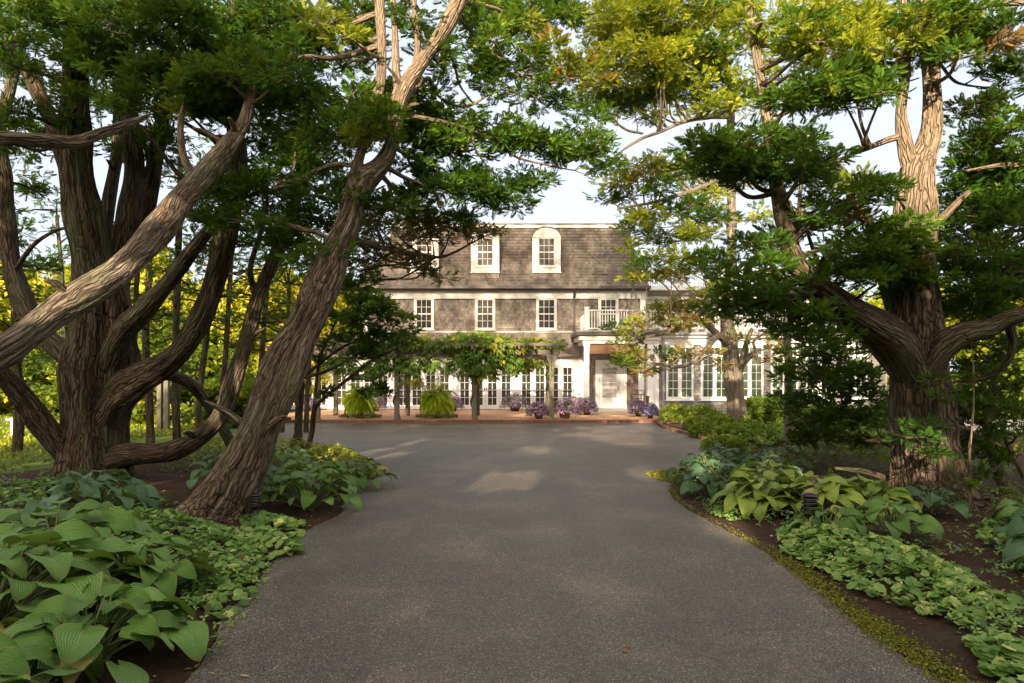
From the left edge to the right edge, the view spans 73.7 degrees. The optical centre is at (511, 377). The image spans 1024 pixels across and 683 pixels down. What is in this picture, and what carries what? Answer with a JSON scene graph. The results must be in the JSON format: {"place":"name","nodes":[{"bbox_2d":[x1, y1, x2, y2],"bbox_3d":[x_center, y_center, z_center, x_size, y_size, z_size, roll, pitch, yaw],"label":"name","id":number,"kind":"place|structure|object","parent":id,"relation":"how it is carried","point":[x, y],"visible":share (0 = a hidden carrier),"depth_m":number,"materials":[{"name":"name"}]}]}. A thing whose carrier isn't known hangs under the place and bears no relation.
{"place":"outdoors","nodes":[
{"label":"outdoors","id":0,"kind":"place"},
{"bbox_2d":[287,410,675,419],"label":"patio","id":1,"kind":"structure","parent":0,"point":[467,415],"depth_m":26.34,"materials":[{"name":"brick"}]},
{"bbox_2d":[339,380,380,417],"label":"fern plant","id":2,"kind":"object","parent":1,"relation":"on","point":[352,404],"visible":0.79,"depth_m":24.97,"materials":[{"name":"green plant"}]},
{"bbox_2d":[416,377,457,417],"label":"fern plant","id":3,"kind":"object","parent":1,"relation":"on","point":[437,400],"visible":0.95,"depth_m":25.01,"materials":[{"name":"green plant"}]},
{"bbox_2d":[313,343,568,419],"bbox_3d":[-2.900,0.135,25.750,9.800,2.730,3.600,0,0,0],"label":"pergola","id":4,"kind":"object","parent":1,"relation":"on","point":[549,354],"visible":0.48,"depth_m":24.44,"materials":[{"name":"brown wood"}]},
{"bbox_2d":[265,329,567,419],"bbox_3d":[-3.429,-0.161,25.194,11.149,3.352,3.304,0,0,0],"label":"wisteria vine","id":5,"kind":"object","parent":4,"relation":"on","point":[480,369],"visible":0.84,"depth_m":24.26,"materials":[{"name":"green plant"}]},
{"bbox_2d":[499,392,528,410],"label":"aster plant","id":6,"kind":"object","parent":1,"relation":"on","point":[513,407],"visible":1,"depth_m":30.42,"materials":[{"name":"purple plant"}]},
{"bbox_2d":[525,400,548,418],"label":"aster plant","id":7,"kind":"object","parent":1,"relation":"on","point":[544,411],"visible":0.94,"depth_m":24.76,"materials":[{"name":"purple plant"}]},
{"bbox_2d":[548,396,582,418],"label":"aster plant","id":8,"kind":"object","parent":1,"relation":"on","point":[563,414],"visible":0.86,"depth_m":24.81,"materials":[{"name":"purple plant"}]},
{"bbox_2d":[576,396,597,414],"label":"aster plant","id":9,"kind":"object","parent":1,"relation":"on","point":[589,404],"visible":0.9,"depth_m":27.43,"materials":[{"name":"purple plant"}]},
{"bbox_2d":[0,379,1023,642],"bbox_3d":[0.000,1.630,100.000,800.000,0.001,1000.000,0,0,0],"label":"ground","id":10,"kind":"structure","parent":0,"point":[160,437],"depth_m":15.70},
{"bbox_2d":[0,268,63,451],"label":"slender tree","id":11,"kind":"object","parent":10,"relation":"on","point":[18,430],"visible":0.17,"depth_m":14.91,"materials":[{"name":"green plant"}]},
{"bbox_2d":[0,260,70,412],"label":"broadleaf tree","id":12,"kind":"object","parent":10,"relation":"on","point":[4,300],"visible":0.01,"depth_m":30.06,"materials":[{"name":"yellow plant"}]},
{"bbox_2d":[16,185,70,374],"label":"slender tree","id":13,"kind":"object","parent":10,"relation":"on","point":[61,262],"visible":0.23,"depth_m":17.64,"materials":[{"name":"green plant"}]},
{"bbox_2d":[0,298,161,418],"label":"broadleaf tree","id":14,"kind":"object","parent":10,"relation":"on","point":[32,378],"visible":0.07,"depth_m":26.69,"materials":[{"name":"green plant"}]},
{"bbox_2d":[12,156,172,339],"bbox_3d":[-8.696,-1.401,13.777,3.333,6.142,1.628,0,0,0],"label":"slender tree","id":15,"kind":"object","parent":10,"relation":"on","point":[135,284],"visible":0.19,"depth_m":13.95,"materials":[{"name":"green plant"}]},
{"bbox_2d":[30,333,194,424],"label":"broadleaf tree","id":16,"kind":"object","parent":10,"relation":"on","point":[138,414],"visible":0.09,"depth_m":23.33,"materials":[{"name":"green plant"}]},
{"bbox_2d":[67,245,199,294],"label":"broadleaf tree","id":17,"kind":"object","parent":10,"relation":"on","point":[157,258],"visible":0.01,"depth_m":36.02,"materials":[{"name":"green plant"}]},
{"bbox_2d":[130,273,189,355],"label":"broadleaf tree","id":18,"kind":"object","parent":10,"relation":"on","point":[142,286],"visible":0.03,"depth_m":31.23,"materials":[{"name":"yellow plant"}]},
{"bbox_2d":[157,382,162,430],"bbox_3d":[-10.832,0.635,21.000,0.180,1.990,0.180,0,0,0],"label":"wooden post","id":19,"kind":"object","parent":10,"relation":"on","point":[160,407],"visible":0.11,"depth_m":20.93,"materials":[{"name":"grey wood"}]},
{"bbox_2d":[130,224,197,442],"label":"slender tree","id":20,"kind":"object","parent":10,"relation":"on","point":[149,411],"visible":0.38,"depth_m":16.91,"materials":[{"name":"green plant"}]},
{"bbox_2d":[163,381,169,430],"bbox_3d":[-10.623,0.535,21.000,0.180,2.190,0.180,0,0,0],"label":"wooden post","id":21,"kind":"object","parent":10,"relation":"on","point":[166,404],"visible":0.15,"depth_m":20.93,"materials":[{"name":"grey wood"}]},
{"bbox_2d":[0,444,377,682],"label":"planting bed","id":22,"kind":"object","parent":10,"relation":"on","point":[162,661],"visible":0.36,"depth_m":7.18,"materials":[{"name":"soil"}]},
{"bbox_2d":[0,622,103,682],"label":"hosta plant","id":23,"kind":"object","parent":22,"relation":"on","point":[19,649],"visible":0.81,"depth_m":3.29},
{"bbox_2d":[0,519,161,651],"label":"hosta plant","id":24,"kind":"object","parent":22,"relation":"on","point":[87,548],"visible":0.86,"depth_m":4.14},
{"bbox_2d":[0,497,164,594],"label":"hosta plant","id":25,"kind":"object","parent":22,"relation":"on","point":[116,519],"visible":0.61,"depth_m":5.39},
{"bbox_2d":[23,469,169,517],"bbox_3d":[-4.756,1.359,7.744,1.350,0.660,1.280,0,0,0],"label":"hosta plant","id":26,"kind":"object","parent":22,"relation":"on","point":[149,495],"visible":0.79,"depth_m":7.65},
{"bbox_2d":[0,581,208,682],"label":"hosta plant","id":27,"kind":"object","parent":22,"relation":"on","point":[83,641],"visible":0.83,"depth_m":3.69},
{"bbox_2d":[31,531,225,601],"bbox_3d":[-2.693,1.358,4.830,1.189,0.500,1.188,0,0,-33],"label":"hosta plant","id":28,"kind":"object","parent":22,"relation":"on","point":[185,566],"visible":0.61,"depth_m":4.73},
{"bbox_2d":[0,475,305,659],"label":"groundcover","id":29,"kind":"object","parent":22,"relation":"on","point":[249,540],"visible":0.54,"depth_m":6.31,"materials":[{"name":"green plant"}]},
{"bbox_2d":[0,31,322,373],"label":"leaning tree","id":30,"kind":"object","parent":22,"relation":"on","point":[229,85],"visible":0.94,"depth_m":8.07,"materials":[{"name":"brown plant"}]},
{"bbox_2d":[0,0,354,487],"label":"cypress tree","id":31,"kind":"object","parent":22,"relation":"on","point":[108,379],"visible":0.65,"depth_m":10.42,"materials":[{"name":"brown plant"}]},
{"bbox_2d":[142,118,220,439],"bbox_3d":[-7.101,-1.879,14.627,2.012,7.109,1.637,0,0,-12],"label":"slender tree","id":32,"kind":"object","parent":22,"relation":"on","point":[176,419],"visible":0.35,"depth_m":14.92,"materials":[{"name":"green plant"}]},
{"bbox_2d":[142,146,251,353],"label":"slender tree","id":33,"kind":"object","parent":22,"relation":"on","point":[197,269],"visible":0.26,"depth_m":15.62,"materials":[{"name":"green plant"}]},
{"bbox_2d":[186,450,266,488],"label":"hosta plant","id":34,"kind":"object","parent":22,"relation":"on","point":[196,474],"visible":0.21,"depth_m":9.64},
{"bbox_2d":[258,463,292,499],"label":"hosta plant","id":35,"kind":"object","parent":22,"relation":"on","point":[271,473],"visible":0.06,"depth_m":8.63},
{"bbox_2d":[175,436,377,491],"bbox_3d":[-4.501,1.453,13.568,8.293,0.377,3.997,0,0,37],"label":"groundcover","id":36,"kind":"object","parent":22,"relation":"on","point":[324,448],"visible":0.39,"depth_m":13.55,"materials":[{"name":"green plant"}]},
{"bbox_2d":[271,446,322,472],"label":"hosta plant","id":37,"kind":"object","parent":22,"relation":"on","point":[283,456],"visible":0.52,"depth_m":10.96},
{"bbox_2d":[260,468,361,510],"bbox_3d":[-2.420,1.357,8.262,1.252,0.528,1.255,0,0,0],"label":"hosta plant","id":38,"kind":"object","parent":22,"relation":"on","point":[307,501],"visible":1,"depth_m":8.13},
{"bbox_2d":[265,459,361,493],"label":"hosta plant","id":39,"kind":"object","parent":22,"relation":"on","point":[336,465],"visible":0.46,"depth_m":9.27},
{"bbox_2d":[289,284,424,448],"bbox_3d":[-3.587,-0.107,15.101,3.392,3.967,2.164,0,0,0],"label":"juniper tree","id":40,"kind":"object","parent":22,"relation":"on","point":[372,303],"visible":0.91,"depth_m":14.81,"materials":[{"name":"green plant"}]},
{"bbox_2d":[335,458,397,489],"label":"hosta plant","id":41,"kind":"object","parent":22,"relation":"on","point":[361,473],"visible":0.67,"depth_m":10.00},
{"bbox_2d":[156,0,630,525],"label":"leaning cypress tree","id":42,"kind":"object","parent":22,"relation":"on","point":[394,111],"visible":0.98,"depth_m":8.87,"materials":[{"name":"green plant"}]},
{"bbox_2d":[55,455,1022,682],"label":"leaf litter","id":43,"kind":"object","parent":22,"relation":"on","point":[624,649],"visible":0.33,"depth_m":5.36,"materials":[{"name":"brown plant"}]},
{"bbox_2d":[138,307,258,412],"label":"broadleaf tree","id":44,"kind":"object","parent":10,"relation":"on","point":[166,331],"visible":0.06,"depth_m":28.61,"materials":[{"name":"green plant"}]},
{"bbox_2d":[170,343,257,413],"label":"broadleaf tree","id":45,"kind":"object","parent":10,"relation":"on","point":[213,365],"visible":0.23,"depth_m":25.11,"materials":[{"name":"green plant"}]},
{"bbox_2d":[180,369,254,428],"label":"broadleaf tree","id":46,"kind":"object","parent":10,"relation":"on","point":[211,387],"visible":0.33,"depth_m":22.07,"materials":[{"name":"green plant"}]},
{"bbox_2d":[141,234,298,428],"bbox_3d":[-7.635,-0.933,17.682,4.325,6.095,1.635,0,0,0],"label":"slender tree","id":47,"kind":"object","parent":10,"relation":"on","point":[201,370],"visible":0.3,"depth_m":17.91,"materials":[{"name":"green plant"}]},
{"bbox_2d":[158,281,283,409],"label":"broadleaf tree","id":48,"kind":"object","parent":10,"relation":"on","point":[238,307],"visible":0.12,"depth_m":30.13,"materials":[{"name":"green plant"}]},
{"bbox_2d":[181,229,275,437],"bbox_3d":[-7.404,-1.075,17.796,2.642,6.406,1.505,0,0,12],"label":"slender tree","id":49,"kind":"object","parent":10,"relation":"on","point":[228,299],"visible":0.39,"depth_m":17.86,"materials":[{"name":"green plant"}]},
{"bbox_2d":[215,234,313,367],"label":"slender tree","id":50,"kind":"object","parent":10,"relation":"on","point":[262,337],"visible":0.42,"depth_m":18.83,"materials":[{"name":"green plant"}]},
{"bbox_2d":[221,235,319,431],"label":"slender tree","id":51,"kind":"object","parent":10,"relation":"on","point":[291,282],"visible":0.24,"depth_m":19.78,"materials":[{"name":"green plant"}]},
{"bbox_2d":[223,266,355,393],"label":"broadleaf tree","id":52,"kind":"object","parent":10,"relation":"on","point":[296,289],"visible":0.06,"depth_m":32.04,"materials":[{"name":"green plant"}]},
{"bbox_2d":[249,223,348,431],"bbox_3d":[-6.272,-1.498,19.751,3.264,6.396,1.802,0,0,0],"label":"slender tree","id":53,"kind":"object","parent":10,"relation":"on","point":[306,408],"visible":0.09,"depth_m":19.93,"materials":[{"name":"green plant"}]},
{"bbox_2d":[285,420,682,422],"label":"patio kerb","id":54,"kind":"structure","parent":10,"relation":"on","point":[482,421],"depth_m":24.05,"materials":[{"name":"brick"}]},
{"bbox_2d":[266,223,886,413],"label":"shingle house","id":55,"kind":"structure","parent":10,"relation":"on","point":[551,281],"depth_m":31.93,"materials":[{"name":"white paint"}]},
{"bbox_2d":[410,371,423,408],"bbox_3d":[-4.443,0.462,31.951,0.631,2.037,0.094,0,0,0],"label":"french door","id":56,"kind":"structure","parent":55,"relation":"in","point":[415,402],"depth_m":31.95,"materials":[{"name":"white paint"}]},
{"bbox_2d":[414,297,434,330],"bbox_3d":[-4.120,-2.979,31.920,0.997,1.566,0.120,0,0,0],"label":"window","id":57,"kind":"structure","parent":55,"relation":"in","point":[423,307],"depth_m":31.95,"materials":[{"name":"white paint"}]},
{"bbox_2d":[458,369,471,408],"bbox_3d":[-2.211,0.462,31.971,0.627,2.037,0.053,0,0,0],"label":"french door","id":58,"kind":"structure","parent":55,"relation":"in","point":[464,390],"depth_m":31.97,"materials":[{"name":"white paint"}]},
{"bbox_2d":[474,297,495,330],"bbox_3d":[-1.260,-2.979,31.920,1.010,1.566,0.120,0,0,0],"label":"window","id":59,"kind":"structure","parent":55,"relation":"in","point":[484,308],"depth_m":31.94,"materials":[{"name":"white paint"}]},
{"bbox_2d":[486,368,498,408],"bbox_3d":[-0.922,0.462,31.951,0.631,2.037,0.094,0,0,0],"label":"french door","id":60,"kind":"structure","parent":55,"relation":"in","point":[492,388],"depth_m":31.95,"materials":[{"name":"white paint"}]},
{"bbox_2d":[499,370,512,408],"bbox_3d":[-0.275,0.462,31.971,0.627,2.037,0.053,0,0,0],"label":"french door","id":61,"kind":"structure","parent":55,"relation":"in","point":[506,385],"depth_m":31.97,"materials":[{"name":"white paint"}]},
{"bbox_2d":[520,368,532,408],"bbox_3d":[0.669,0.462,31.971,0.627,2.037,0.053,0,0,0],"label":"french door","id":62,"kind":"structure","parent":55,"relation":"in","point":[526,382],"depth_m":31.97,"materials":[{"name":"white paint"}]},
{"bbox_2d":[533,366,545,408],"bbox_3d":[1.317,0.462,31.951,0.631,2.037,0.094,0,0,0],"label":"french door","id":63,"kind":"structure","parent":55,"relation":"in","point":[539,384],"depth_m":31.97,"materials":[{"name":"white paint"}]},
{"bbox_2d":[536,297,557,330],"bbox_3d":[1.613,-2.979,31.920,1.023,1.566,0.120,0,0,0],"label":"window","id":64,"kind":"structure","parent":55,"relation":"in","point":[546,309],"depth_m":31.95,"materials":[{"name":"white paint"}]},
{"bbox_2d":[554,366,560,408],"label":"french door","id":65,"kind":"structure","parent":55,"relation":"in","point":[557,373],"depth_m":31.97,"materials":[{"name":"white paint"}]},
{"bbox_2d":[561,366,573,405],"bbox_3d":[2.605,0.462,31.971,0.627,2.037,0.053,0,0,0],"label":"french door","id":66,"kind":"structure","parent":55,"relation":"in","point":[567,372],"depth_m":31.97,"materials":[{"name":"white paint"}]},
{"bbox_2d":[598,297,617,329],"bbox_3d":[4.507,-2.979,31.920,0.997,1.566,0.120,0,0,0],"label":"window","id":67,"kind":"structure","parent":55,"relation":"in","point":[603,304],"depth_m":31.95,"materials":[{"name":"white paint"}]},
{"bbox_2d":[600,363,622,407],"bbox_3d":[4.627,0.370,31.861,1.073,2.120,0.078,0,0,0],"label":"screen door","id":68,"kind":"structure","parent":55,"relation":"in","point":[611,381],"depth_m":31.83,"materials":[{"name":"white paint"}]},
{"bbox_2d":[665,345,694,400],"bbox_3d":[7.240,-0.197,29.460,1.260,2.409,0.110,0,0,0],"label":"window","id":69,"kind":"structure","parent":55,"relation":"in","point":[679,381],"depth_m":29.49,"materials":[{"name":"white paint"}]},
{"bbox_2d":[700,345,726,400],"bbox_3d":[8.747,-0.197,29.460,1.260,2.409,0.110,0,0,0],"label":"window","id":70,"kind":"structure","parent":55,"relation":"in","point":[712,382],"depth_m":29.49,"materials":[{"name":"white paint"}]},
{"bbox_2d":[738,345,762,397],"bbox_3d":[10.254,-0.197,29.460,1.260,2.409,0.110,0,0,0],"label":"window","id":71,"kind":"structure","parent":55,"relation":"in","point":[752,373],"depth_m":29.49,"materials":[{"name":"white paint"}]},
{"bbox_2d":[770,345,797,393],"bbox_3d":[11.761,-0.197,29.460,1.260,2.409,0.110,0,0,0],"label":"window","id":72,"kind":"structure","parent":55,"relation":"in","point":[771,368],"depth_m":29.49,"materials":[{"name":"white paint"}]},
{"bbox_2d":[662,420,1023,682],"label":"planting bed","id":73,"kind":"object","parent":10,"relation":"on","point":[934,628],"visible":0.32,"depth_m":6.19,"materials":[{"name":"soil"}]},
{"bbox_2d":[0,419,1023,511],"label":"undergrowth","id":74,"kind":"object","parent":73,"relation":"on","point":[826,450],"visible":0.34,"depth_m":12.08,"materials":[{"name":"green plant"}]},
{"bbox_2d":[192,429,989,682],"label":"moss","id":75,"kind":"object","parent":73,"relation":"on","point":[865,620],"visible":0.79,"depth_m":4.45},
{"bbox_2d":[656,409,684,422],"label":"shrub","id":76,"kind":"object","parent":73,"relation":"on","point":[669,414],"visible":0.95,"depth_m":23.99,"materials":[{"name":"green plant"}]},
{"bbox_2d":[564,0,786,422],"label":"cypress tree","id":77,"kind":"object","parent":73,"relation":"on","point":[703,64],"visible":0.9,"depth_m":20.20,"materials":[{"name":"leaves"},{"name":"pale bark"}]},
{"bbox_2d":[666,449,733,483],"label":"hosta plant","id":78,"kind":"object","parent":73,"relation":"on","point":[684,463],"visible":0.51,"depth_m":10.30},
{"bbox_2d":[681,404,722,421],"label":"shrub","id":79,"kind":"object","parent":73,"relation":"on","point":[700,409],"visible":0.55,"depth_m":23.85,"materials":[{"name":"green plant"}]},
{"bbox_2d":[687,420,717,436],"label":"shrub","id":80,"kind":"object","parent":73,"relation":"on","point":[698,427],"visible":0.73,"depth_m":18.32,"materials":[{"name":"green plant"}]},
{"bbox_2d":[673,459,746,498],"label":"hosta plant","id":81,"kind":"object","parent":73,"relation":"on","point":[688,484],"visible":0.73,"depth_m":9.13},
{"bbox_2d":[703,411,737,424],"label":"shrub","id":82,"kind":"object","parent":73,"relation":"on","point":[719,418],"visible":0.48,"depth_m":21.28,"materials":[{"name":"green plant"}]},
{"bbox_2d":[700,433,749,450],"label":"shrub","id":83,"kind":"object","parent":73,"relation":"on","point":[723,439],"visible":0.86,"depth_m":14.80,"materials":[{"name":"green plant"}]},
{"bbox_2d":[694,443,759,466],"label":"hosta plant","id":84,"kind":"object","parent":73,"relation":"on","point":[729,453],"visible":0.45,"depth_m":11.47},
{"bbox_2d":[706,421,757,437],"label":"shrub","id":85,"kind":"object","parent":73,"relation":"on","point":[724,427],"visible":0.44,"depth_m":17.38,"materials":[{"name":"green plant"}]},
{"bbox_2d":[730,421,781,444],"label":"shrub","id":86,"kind":"object","parent":73,"relation":"on","point":[760,425],"visible":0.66,"depth_m":16.28,"materials":[{"name":"green plant"}]},
{"bbox_2d":[709,470,804,521],"bbox_3d":[2.915,1.372,8.195,1.103,0.494,1.203,0,0,0],"label":"hosta plant","id":87,"kind":"object","parent":73,"relation":"on","point":[757,501],"visible":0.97,"depth_m":7.95,"materials":[{"name":"green leaves"}]},
{"bbox_2d":[716,459,802,501],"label":"hosta plant","id":88,"kind":"object","parent":73,"relation":"on","point":[787,470],"visible":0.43,"depth_m":8.67,"materials":[{"name":"green leaves"}]},
{"bbox_2d":[738,402,783,425],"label":"shrub","id":89,"kind":"object","parent":73,"relation":"on","point":[756,414],"visible":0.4,"depth_m":20.92,"materials":[{"name":"green plant"}]},
{"bbox_2d":[722,451,804,476],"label":"hosta plant","id":90,"kind":"object","parent":73,"relation":"on","point":[765,456],"visible":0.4,"depth_m":10.20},
{"bbox_2d":[753,444,812,471],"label":"hosta plant","id":91,"kind":"object","parent":73,"relation":"on","point":[792,459],"visible":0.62,"depth_m":11.29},
{"bbox_2d":[801,492,818,519],"bbox_3d":[3.013,1.391,6.900,0.170,0.458,0.170,0,0,0],"label":"path lamp","id":92,"kind":"object","parent":73,"relation":"on","point":[810,499],"visible":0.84,"depth_m":6.86,"materials":[{"name":"black metal"}]},
{"bbox_2d":[771,471,866,520],"bbox_3d":[3.608,1.351,7.949,1.092,0.514,1.152,0,0,44],"label":"hosta plant","id":93,"kind":"object","parent":73,"relation":"on","point":[825,488],"visible":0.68,"depth_m":7.69,"materials":[{"name":"green leaves"}]},
{"bbox_2d":[753,159,889,456],"bbox_3d":[5.979,-1.370,12.659,2.815,6.309,2.968,0,0,15],"label":"slender cypress tree","id":94,"kind":"object","parent":73,"relation":"on","point":[830,375],"visible":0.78,"depth_m":12.13,"materials":[{"name":"green plant"}]},
{"bbox_2d":[786,503,866,540],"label":"hosta plant","id":95,"kind":"object","parent":73,"relation":"on","point":[848,521],"visible":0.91,"depth_m":6.66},
{"bbox_2d":[666,0,1023,510],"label":"cypress tree","id":96,"kind":"object","parent":73,"relation":"on","point":[906,336],"visible":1,"depth_m":8.31,"materials":[{"name":"bark"},{"name":"leaves"}]},
{"bbox_2d":[688,491,1023,682],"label":"groundcover","id":97,"kind":"object","parent":73,"relation":"on","point":[953,578],"visible":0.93,"depth_m":5.22,"materials":[{"name":"green plant"}]},
{"bbox_2d":[825,473,921,524],"bbox_3d":[4.257,1.401,7.972,1.053,0.482,1.027,0,0,-36],"label":"hosta plant","id":98,"kind":"object","parent":73,"relation":"on","point":[874,489],"visible":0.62,"depth_m":7.77,"materials":[{"name":"green leaves"}]},
{"bbox_2d":[855,496,944,541],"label":"hosta plant","id":99,"kind":"object","parent":73,"relation":"on","point":[876,507],"visible":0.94,"depth_m":6.58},
{"bbox_2d":[892,485,968,518],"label":"hosta plant","id":100,"kind":"object","parent":73,"relation":"on","point":[931,505],"visible":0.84,"depth_m":7.89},
{"bbox_2d":[881,329,1023,492],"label":"cypress tree","id":101,"kind":"object","parent":73,"relation":"on","point":[986,399],"visible":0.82,"depth_m":9.09,"materials":[{"name":"green plant"}]},
{"bbox_2d":[960,341,984,520],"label":"young tree","id":102,"kind":"object","parent":73,"relation":"on","point":[970,482],"visible":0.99,"depth_m":7.69,"materials":[{"name":"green plant"}]},
{"bbox_2d":[936,83,1023,331],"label":"dark conifer tree","id":103,"kind":"object","parent":73,"relation":"on","point":[997,204],"visible":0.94,"depth_m":9.06,"materials":[{"name":"green plant"}]},
{"bbox_2d":[986,498,1023,518],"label":"hosta plant","id":104,"kind":"object","parent":73,"relation":"on","point":[1010,508],"visible":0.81,"depth_m":7.17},
{"bbox_2d":[990,506,1023,565],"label":"hosta plant","id":105,"kind":"object","parent":73,"relation":"on","point":[1013,529],"visible":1,"depth_m":5.90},
{"bbox_2d":[826,276,976,405],"bbox_3d":[20.524,-2.027,35.752,8.394,8.007,7.492,0,0,0],"label":"broadleaf tree","id":106,"kind":"object","parent":10,"relation":"on","point":[879,303],"visible":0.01,"depth_m":36.14,"materials":[{"name":"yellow plant"}]},
{"bbox_2d":[951,324,1023,417],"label":"broadleaf tree","id":107,"kind":"object","parent":10,"relation":"on","point":[962,354],"visible":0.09,"depth_m":27.84,"materials":[{"name":"green plant"}]},
{"bbox_2d":[0,412,1023,461],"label":"grass","id":108,"kind":"structure","parent":0,"point":[140,435],"depth_m":17.99,"materials":[{"name":"green plant"}]},
{"bbox_2d":[0,0,1023,371],"label":"sky","id":109,"kind":"structure","parent":0,"point":[566,203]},
{"bbox_2d":[185,423,938,682],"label":"driveway","id":110,"kind":"structure","parent":0,"point":[492,553],"depth_m":5.25,"materials":[{"name":"asphalt"}]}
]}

